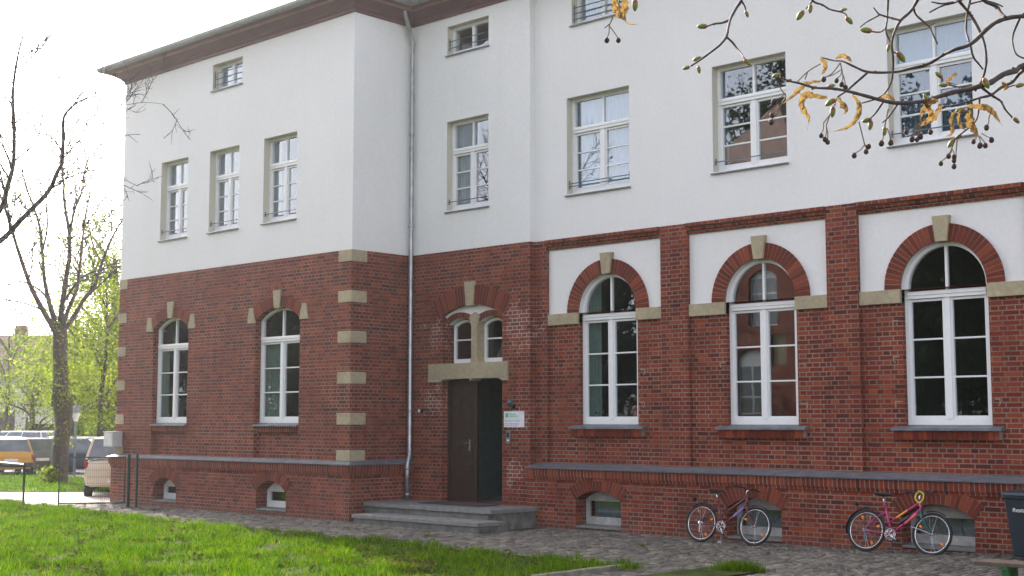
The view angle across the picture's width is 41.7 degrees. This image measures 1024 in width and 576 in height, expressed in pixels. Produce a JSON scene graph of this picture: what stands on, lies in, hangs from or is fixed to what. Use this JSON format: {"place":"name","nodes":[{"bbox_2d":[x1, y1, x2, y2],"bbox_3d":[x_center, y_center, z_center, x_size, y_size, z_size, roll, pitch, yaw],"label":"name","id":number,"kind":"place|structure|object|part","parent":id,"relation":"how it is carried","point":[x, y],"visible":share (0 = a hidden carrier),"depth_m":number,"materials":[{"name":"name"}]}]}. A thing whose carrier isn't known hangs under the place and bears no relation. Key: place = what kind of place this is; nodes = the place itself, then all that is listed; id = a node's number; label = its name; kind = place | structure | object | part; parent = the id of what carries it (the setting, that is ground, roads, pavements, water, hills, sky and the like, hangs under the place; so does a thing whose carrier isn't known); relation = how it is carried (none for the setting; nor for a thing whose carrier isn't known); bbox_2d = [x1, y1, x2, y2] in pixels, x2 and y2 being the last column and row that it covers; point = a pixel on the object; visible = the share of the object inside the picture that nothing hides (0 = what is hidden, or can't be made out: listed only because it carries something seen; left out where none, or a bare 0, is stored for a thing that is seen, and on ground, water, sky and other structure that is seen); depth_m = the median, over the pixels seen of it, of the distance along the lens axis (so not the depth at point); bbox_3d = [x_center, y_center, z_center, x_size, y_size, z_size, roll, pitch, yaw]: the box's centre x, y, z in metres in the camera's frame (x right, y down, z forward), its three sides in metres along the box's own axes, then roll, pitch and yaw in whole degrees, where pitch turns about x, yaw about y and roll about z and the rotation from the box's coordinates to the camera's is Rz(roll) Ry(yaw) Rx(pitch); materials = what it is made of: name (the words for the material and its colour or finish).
{"place":"outdoors","nodes":[
{"label":"outdoors","id":0,"kind":"place"},
{"bbox_2d":[0,469,84,476],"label":"parking lot","id":1,"kind":"structure","parent":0,"point":[78,472],"depth_m":54.28,"materials":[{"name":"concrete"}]},
{"bbox_2d":[0,436,24,437],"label":"parked car","id":2,"kind":"object","parent":1,"relation":"on","point":[11,437],"visible":0.01,"depth_m":59.20,"materials":[{"name":"paint"}]},
{"bbox_2d":[0,438,34,474],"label":"parked car","id":3,"kind":"object","parent":1,"relation":"on","point":[16,450],"visible":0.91,"depth_m":51.58,"materials":[{"name":"paint"}]},
{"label":"windows","id":4,"kind":"part","parent":3,"relation":"part of","materials":[{"name":"grey glass"}]},
{"bbox_2d":[0,438,52,473],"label":"parked car","id":5,"kind":"object","parent":1,"relation":"on","point":[42,449],"visible":0.28,"depth_m":52.77,"materials":[{"name":"paint"}]},
{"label":"windows","id":6,"kind":"part","parent":5,"relation":"part of","materials":[{"name":"grey glass"}]},
{"bbox_2d":[0,431,54,437],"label":"parked car","id":7,"kind":"object","parent":1,"relation":"on","point":[34,434],"visible":0.02,"depth_m":60.23,"materials":[{"name":"paint"}]},
{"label":"windows","id":8,"kind":"part","parent":7,"relation":"part of","materials":[{"name":"grey glass"}]},
{"bbox_2d":[0,411,54,431],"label":"garage","id":9,"kind":"structure","parent":1,"relation":"on","point":[12,426],"depth_m":75.13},
{"bbox_2d":[0,427,13,431],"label":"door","id":10,"kind":"structure","parent":9,"relation":"in","point":[1,428],"depth_m":75.06,"materials":[{"name":"white"}]},
{"bbox_2d":[15,389,51,430],"bbox_3d":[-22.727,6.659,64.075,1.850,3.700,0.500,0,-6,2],"label":"building","id":11,"kind":"structure","parent":1,"relation":"on","point":[18,419],"depth_m":64.04,"materials":[{"name":"white paint"}]},
{"bbox_2d":[49,438,92,471],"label":"parked car","id":12,"kind":"object","parent":1,"relation":"on","point":[82,447],"visible":0.06,"depth_m":53.25,"materials":[{"name":"paint"}]},
{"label":"windows","id":13,"kind":"part","parent":12,"relation":"part of","materials":[{"name":"grey glass"}]},
{"bbox_2d":[76,408,113,436],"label":"hedge","id":14,"kind":"object","parent":1,"relation":"on","point":[91,433],"visible":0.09,"depth_m":73.14,"materials":[{"name":"green plant"}]},
{"bbox_2d":[0,491,109,504],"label":"drive","id":15,"kind":"structure","parent":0,"point":[39,497],"depth_m":36.56,"materials":[{"name":"concrete"}]},
{"bbox_2d":[0,462,25,502],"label":"wire fence","id":16,"kind":"object","parent":15,"relation":"on","point":[23,485],"visible":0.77,"depth_m":32.88,"materials":[{"name":"metal"}]},
{"bbox_2d":[84,436,114,495],"bbox_3d":[-11.297,5.127,38.942,2.100,1.650,4.400,1,-6,-13],"label":"parked car","id":17,"kind":"object","parent":15,"relation":"on","point":[97,448],"visible":0.32,"depth_m":36.81,"materials":[{"name":"paint"}]},
{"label":"windows","id":18,"kind":"part","parent":17,"relation":"part of","materials":[{"name":"grey glass"}]},
{"bbox_2d":[0,473,109,491],"bbox_3d":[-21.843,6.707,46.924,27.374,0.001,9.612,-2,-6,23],"label":"verge","id":19,"kind":"structure","parent":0,"point":[44,487],"depth_m":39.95,"materials":[{"name":"plant"}]},
{"bbox_2d":[0,107,123,482],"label":"bare tree","id":20,"kind":"object","parent":19,"relation":"on","point":[60,401],"visible":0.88,"depth_m":44.52,"materials":[{"name":"brown plant"}]},
{"bbox_2d":[72,403,81,476],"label":"street lamp","id":21,"kind":"object","parent":19,"relation":"on","point":[76,409],"visible":0.83,"depth_m":49.00,"materials":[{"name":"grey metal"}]},
{"bbox_2d":[0,0,293,337],"label":"sky","id":22,"kind":"structure","parent":0,"point":[148,25],"materials":[{"name":"white"}]},
{"bbox_2d":[0,497,760,575],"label":"lawn","id":23,"kind":"structure","parent":0,"point":[703,571],"depth_m":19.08,"materials":[{"name":"plant"}]},
{"bbox_2d":[0,0,191,243],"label":"overhanging tree","id":24,"kind":"object","parent":23,"relation":"on","point":[6,188],"visible":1,"depth_m":27.14,"materials":[{"name":"brown plant"}]},
{"bbox_2d":[1,506,594,575],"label":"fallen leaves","id":25,"kind":"object","parent":23,"relation":"on","point":[362,550],"visible":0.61,"depth_m":19.92,"materials":[{"name":"green plant"}]},
{"bbox_2d":[147,508,774,573],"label":"grass tufts","id":26,"kind":"object","parent":23,"relation":"on","point":[732,566],"visible":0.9,"depth_m":18.18,"materials":[{"name":"green plant"}]},
{"bbox_2d":[52,503,1023,575],"bbox_3d":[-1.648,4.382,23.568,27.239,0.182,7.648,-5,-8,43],"label":"sett pavement","id":27,"kind":"structure","parent":0,"point":[786,560],"depth_m":21.74,"materials":[{"name":"stone"}]},
{"bbox_2d":[176,521,630,575],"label":"kerb","id":28,"kind":"structure","parent":27,"relation":"on","point":[590,570],"depth_m":18.30,"materials":[{"name":"stone"}]},
{"bbox_2d":[351,500,536,533],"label":"entrance steps","id":29,"kind":"structure","parent":27,"relation":"on","point":[413,514],"depth_m":26.12,"materials":[{"name":"concrete"}]},
{"bbox_2d":[418,501,498,506],"bbox_3d":[-1.096,4.365,27.181,1.750,0.014,0.570,-5,-8,43],"label":"door mat","id":30,"kind":"object","parent":29,"relation":"on","point":[459,504],"depth_m":27.07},
{"bbox_2d":[96,0,1023,554],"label":"school building","id":31,"kind":"structure","parent":27,"relation":"on","point":[356,234],"depth_m":26.76,"materials":[{"name":"brick"}]},
{"bbox_2d":[58,454,138,507],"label":"garden gate","id":32,"kind":"structure","parent":31,"relation":"attached to","point":[128,480],"depth_m":32.18,"materials":[{"name":"metal"}]},
{"bbox_2d":[103,431,122,446],"bbox_3d":[-10.099,3.819,34.006,0.460,0.380,0.299,-5,-8,43],"label":"meter box","id":33,"kind":"object","parent":31,"relation":"attached to","point":[112,438],"visible":1,"depth_m":33.88,"materials":[{"name":"grey metal"}]},
{"bbox_2d":[153,480,175,503],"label":"cellar window","id":34,"kind":"structure","parent":31,"relation":"in","point":[168,497],"depth_m":32.74,"materials":[{"name":"white paint"}]},
{"bbox_2d":[149,318,187,430],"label":"window","id":35,"kind":"structure","parent":31,"relation":"in","point":[164,422],"depth_m":33.08,"materials":[{"name":"white paint"}]},
{"bbox_2d":[157,160,187,241],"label":"window","id":36,"kind":"structure","parent":31,"relation":"in","point":[174,220],"depth_m":33.55,"materials":[{"name":"white paint"}]},
{"bbox_2d":[206,148,238,233],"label":"window","id":37,"kind":"structure","parent":31,"relation":"in","point":[221,162],"depth_m":32.06,"materials":[{"name":"white paint"}]},
{"bbox_2d":[210,59,242,92],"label":"window","id":38,"kind":"structure","parent":31,"relation":"in","point":[232,72],"depth_m":32.22,"materials":[{"name":"white paint"}]},
{"bbox_2d":[256,482,285,512],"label":"cellar window","id":39,"kind":"structure","parent":31,"relation":"in","point":[272,505],"depth_m":29.84,"materials":[{"name":"white paint"}]},
{"bbox_2d":[252,308,299,431],"bbox_3d":[-5.127,1.812,29.911,1.600,2.767,0.368,-5,-8,43],"label":"window","id":40,"kind":"structure","parent":31,"relation":"in","point":[273,377],"depth_m":30.19,"materials":[{"name":"white paint"}]},
{"bbox_2d":[260,134,296,224],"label":"window","id":41,"kind":"structure","parent":31,"relation":"in","point":[276,164],"depth_m":30.66,"materials":[{"name":"white paint"}]},
{"bbox_2d":[454,320,470,362],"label":"window","id":42,"kind":"structure","parent":31,"relation":"in","point":[456,360],"depth_m":28.72,"materials":[{"name":"white paint"}]},
{"bbox_2d":[450,379,478,501],"bbox_3d":[-1.039,3.197,28.288,0.800,2.550,0.155,-5,-8,43],"label":"door leaf","id":43,"kind":"structure","parent":31,"relation":"in","point":[464,410],"depth_m":28.26,"materials":[{"name":"brown wood"}]},
{"bbox_2d":[444,116,488,213],"bbox_3d":[-0.851,-2.623,28.649,1.310,1.995,0.390,-5,-8,43],"label":"window","id":44,"kind":"structure","parent":31,"relation":"in","point":[467,148],"depth_m":28.90,"materials":[{"name":"white paint"}]},
{"bbox_2d":[445,19,489,56],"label":"window","id":45,"kind":"structure","parent":31,"relation":"in","point":[474,25],"depth_m":28.97,"materials":[{"name":"white paint"}]},
{"bbox_2d":[484,318,501,361],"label":"window","id":46,"kind":"structure","parent":31,"relation":"in","point":[490,321],"depth_m":28.10,"materials":[{"name":"white paint"}]},
{"bbox_2d":[506,431,510,443],"bbox_3d":[-0.075,3.012,27.129,0.110,0.250,0.027,-5,-8,43],"label":"door intercom","id":47,"kind":"object","parent":31,"relation":"attached to","point":[508,437],"depth_m":27.11,"materials":[{"name":"metal"}]},
{"bbox_2d":[507,399,514,408],"bbox_3d":[-0.015,2.325,27.008,0.129,0.193,0.269,-2,-6,16],"label":"wall lamp","id":48,"kind":"object","parent":31,"relation":"attached to","point":[510,403],"visible":1,"depth_m":26.93,"materials":[{"name":"black plastic"}]},
{"bbox_2d":[504,411,523,426],"bbox_3d":[0.040,2.643,27.061,0.550,0.320,0.020,-5,-8,43],"label":"name plate","id":49,"kind":"object","parent":31,"relation":"attached to","point":[513,418],"visible":1,"depth_m":27.05,"materials":[{"name":"white plastic"}]},
{"bbox_2d":[569,0,621,26],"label":"window","id":50,"kind":"structure","parent":31,"relation":"in","point":[587,10],"depth_m":26.93,"materials":[{"name":"white paint"}]},
{"bbox_2d":[564,88,630,196],"bbox_3d":[1.763,-2.847,26.395,1.640,1.995,0.372,-5,-8,43],"label":"window","id":51,"kind":"structure","parent":31,"relation":"in","point":[604,130],"depth_m":26.50,"materials":[{"name":"white paint"}]},
{"bbox_2d":[576,491,620,531],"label":"cellar window","id":52,"kind":"structure","parent":31,"relation":"in","point":[592,522],"depth_m":25.61,"materials":[{"name":"white paint"}]},
{"bbox_2d":[595,403,608,416],"bbox_3d":[1.752,2.441,26.210,0.330,0.424,0.316,-5,-8,43],"label":"pot plant","id":53,"kind":"object","parent":31,"relation":"on","point":[604,411],"visible":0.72,"depth_m":26.24,"materials":[{"name":"green plant"}]},
{"bbox_2d":[568,274,646,436],"bbox_3d":[1.889,1.283,25.872,1.820,3.132,0.390,-5,-8,43],"label":"window","id":54,"kind":"structure","parent":31,"relation":"in","point":[594,425],"depth_m":26.10,"materials":[{"name":"white paint"}]},
{"bbox_2d":[632,405,636,416],"bbox_3d":[2.373,2.412,25.689,0.171,0.340,0.180,-5,-8,43],"label":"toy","id":55,"kind":"object","parent":31,"relation":"in","point":[635,411],"visible":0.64,"depth_m":25.65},
{"bbox_2d":[710,55,788,174],"bbox_3d":[4.304,-3.082,24.022,1.610,1.995,0.379,-5,-8,43],"label":"window","id":56,"kind":"structure","parent":31,"relation":"in","point":[725,102],"depth_m":24.13,"materials":[{"name":"white paint"}]},
{"bbox_2d":[727,498,781,542],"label":"cellar window","id":57,"kind":"structure","parent":31,"relation":"in","point":[776,533],"depth_m":23.20,"materials":[{"name":"white paint"}]},
{"bbox_2d":[715,259,808,438],"bbox_3d":[4.371,1.048,23.501,1.820,3.132,0.320,-5,-8,43],"label":"window","id":58,"kind":"structure","parent":31,"relation":"in","point":[766,425],"depth_m":23.54,"materials":[{"name":"white paint"}]},
{"bbox_2d":[886,15,975,148],"bbox_3d":[6.803,-3.313,21.692,1.520,1.995,0.393,-5,-8,43],"label":"window","id":59,"kind":"structure","parent":31,"relation":"in","point":[918,45],"depth_m":21.80,"materials":[{"name":"white paint"}]},
{"bbox_2d":[902,504,975,552],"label":"cellar window","id":60,"kind":"structure","parent":31,"relation":"in","point":[959,543],"depth_m":20.91,"materials":[{"name":"white paint"}]},
{"bbox_2d":[891,242,1004,440],"bbox_3d":[6.840,0.819,21.190,1.820,3.132,0.320,-5,-8,43],"label":"window","id":61,"kind":"structure","parent":31,"relation":"in","point":[951,426],"depth_m":21.22,"materials":[{"name":"white paint"}]},
{"bbox_2d":[686,485,771,545],"bbox_3d":[3.674,3.852,22.790,1.725,0.970,0.599,-5,-19,43],"label":"bicycle","id":62,"kind":"object","parent":27,"relation":"on","point":[703,505],"visible":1,"depth_m":22.77,"materials":[{"name":"metal"}]},
{"bbox_2d":[701,563,775,571],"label":"bed kerb","id":63,"kind":"structure","parent":27,"relation":"on","point":[772,569],"depth_m":18.11,"materials":[{"name":"stone"}]},
{"bbox_2d":[845,491,952,554],"bbox_3d":[5.928,3.593,20.656,1.785,0.970,0.320,-5,-19,43],"label":"bicycle","id":64,"kind":"object","parent":27,"relation":"on","point":[866,530],"visible":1,"depth_m":20.63,"materials":[{"name":"metal"}]},
{"bbox_2d":[974,559,1023,575],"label":"bench","id":65,"kind":"object","parent":27,"relation":"on","point":[1009,567],"visible":1,"depth_m":14.75,"materials":[{"name":"brown wood"}]},
{"bbox_2d":[1001,489,1023,556],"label":"wheelie bin","id":66,"kind":"object","parent":27,"relation":"on","point":[1014,501],"visible":1,"depth_m":19.16,"materials":[{"name":"plastic"}]},
{"bbox_2d":[604,0,1023,168],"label":"linden branch","id":67,"kind":"object","parent":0,"point":[620,13],"visible":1,"depth_m":2.28,"materials":[{"name":"brown plant"}]},
{"label":"ground","id":68,"kind":"structure","parent":0,"visible":0},
{"bbox_2d":[0,296,52,430],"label":"leafy tree","id":69,"kind":"object","parent":68,"relation":"on","point":[6,420],"visible":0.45,"depth_m":72.23,"materials":[{"name":"green plant"}]},
{"bbox_2d":[0,325,83,412],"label":"house","id":70,"kind":"structure","parent":68,"relation":"on","point":[19,327],"depth_m":88.46,"materials":[{"name":"brown tile"}]},
{"bbox_2d":[0,298,102,428],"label":"leafy tree","id":71,"kind":"object","parent":68,"relation":"on","point":[93,389],"visible":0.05,"depth_m":79.18,"materials":[{"name":"green plant"}]},
{"bbox_2d":[0,333,106,431],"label":"leafy tree","id":72,"kind":"object","parent":68,"relation":"on","point":[32,414],"visible":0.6,"depth_m":62.09,"materials":[{"name":"green plant"}]},
{"bbox_2d":[1,294,118,436],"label":"leafy tree","id":73,"kind":"object","parent":68,"relation":"on","point":[41,348],"visible":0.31,"depth_m":59.95,"materials":[{"name":"green plant"}]},
{"bbox_2d":[5,221,121,445],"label":"leafy tree","id":74,"kind":"object","parent":68,"relation":"on","point":[103,359],"visible":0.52,"depth_m":51.93,"materials":[{"name":"green plant"}]},
{"bbox_2d":[29,178,122,435],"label":"leafy tree","id":75,"kind":"object","parent":68,"relation":"on","point":[102,249],"visible":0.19,"depth_m":65.84,"materials":[{"name":"green plant"}]}
]}

